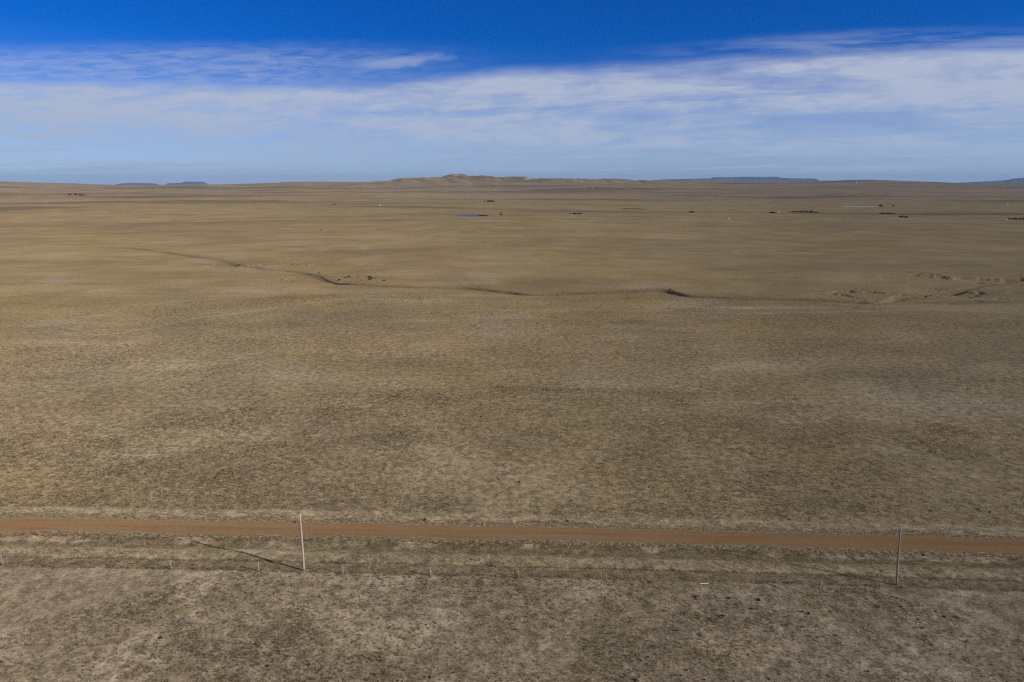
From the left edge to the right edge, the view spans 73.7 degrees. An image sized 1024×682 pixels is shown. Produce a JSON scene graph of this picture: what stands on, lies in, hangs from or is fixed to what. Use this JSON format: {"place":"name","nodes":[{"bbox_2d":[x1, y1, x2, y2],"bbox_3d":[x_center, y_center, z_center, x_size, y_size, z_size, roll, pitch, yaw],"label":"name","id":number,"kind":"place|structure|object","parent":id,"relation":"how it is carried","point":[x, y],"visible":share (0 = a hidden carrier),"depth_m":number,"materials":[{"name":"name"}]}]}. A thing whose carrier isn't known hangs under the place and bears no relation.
{"place":"outdoors","nodes":[
{"label":"outdoors","id":0,"kind":"place"},
{"bbox_2d":[116,183,157,184],"bbox_3d":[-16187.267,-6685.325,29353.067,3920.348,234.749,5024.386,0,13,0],"label":"mesa","id":1,"kind":"structure","parent":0,"point":[137,184],"depth_m":28385.08,"materials":[{"name":"blue stone"}]},
{"bbox_2d":[165,182,206,184],"bbox_3d":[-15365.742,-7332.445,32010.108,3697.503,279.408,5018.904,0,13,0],"label":"mesa","id":2,"kind":"structure","parent":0,"point":[188,183],"depth_m":30604.87,"materials":[{"name":"blue stone"}]},
{"bbox_2d":[453,215,498,216],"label":"pond","id":3,"kind":"structure","parent":0,"point":[468,215],"depth_m":1047.43,"materials":[{"name":"blue liquid"}]},
{"bbox_2d":[0,174,1023,681],"bbox_3d":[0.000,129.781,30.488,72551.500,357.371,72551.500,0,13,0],"label":"ground","id":4,"kind":"structure","parent":0,"point":[120,254],"depth_m":159.27,"materials":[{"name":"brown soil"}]},
{"bbox_2d":[298,511,304,570],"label":"utility pole","id":5,"kind":"object","parent":4,"relation":"on","point":[302,549],"visible":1,"depth_m":92.57,"materials":[{"name":"grey wood"}]},
{"bbox_2d":[0,556,1006,590],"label":"wire fence","id":6,"kind":"object","parent":4,"relation":"on","point":[472,575],"visible":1,"depth_m":91.86,"materials":[{"name":"grey metal"}]},
{"bbox_2d":[0,306,1021,681],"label":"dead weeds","id":7,"kind":"object","parent":4,"relation":"on","point":[514,578],"visible":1,"depth_m":85.46,"materials":[{"name":"brown plant"}]},
{"bbox_2d":[788,210,817,212],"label":"brush thicket","id":8,"kind":"object","parent":4,"relation":"on","point":[812,211],"visible":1,"depth_m":1204.92,"materials":[{"name":"green plant"}]},
{"bbox_2d":[895,525,900,585],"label":"utility pole","id":9,"kind":"object","parent":4,"relation":"on","point":[897,566],"visible":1,"depth_m":89.16,"materials":[{"name":"grey wood"}]},
{"bbox_2d":[0,515,1023,557],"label":"dirt road","id":10,"kind":"structure","parent":0,"point":[882,543],"depth_m":102.83,"materials":[{"name":"brown soil"}]},
{"bbox_2d":[0,0,1023,184],"label":"sky","id":11,"kind":"structure","parent":0,"point":[109,92],"materials":[{"name":"blue"}]},
{"bbox_2d":[651,177,818,180],"bbox_3d":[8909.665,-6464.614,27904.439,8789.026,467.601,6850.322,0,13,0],"label":"mesa","id":12,"kind":"structure","parent":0,"point":[752,179],"depth_m":26764.84,"materials":[{"name":"blue stone"}]},
{"bbox_2d":[842,206,877,206],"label":"pond","id":13,"kind":"structure","parent":0,"point":[859,206],"depth_m":1508.44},
{"bbox_2d":[963,178,1023,182],"bbox_3d":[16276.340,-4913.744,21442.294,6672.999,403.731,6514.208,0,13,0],"label":"mesa","id":14,"kind":"structure","parent":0,"point":[1017,180],"depth_m":20705.01,"materials":[{"name":"blue stone"}]}
]}

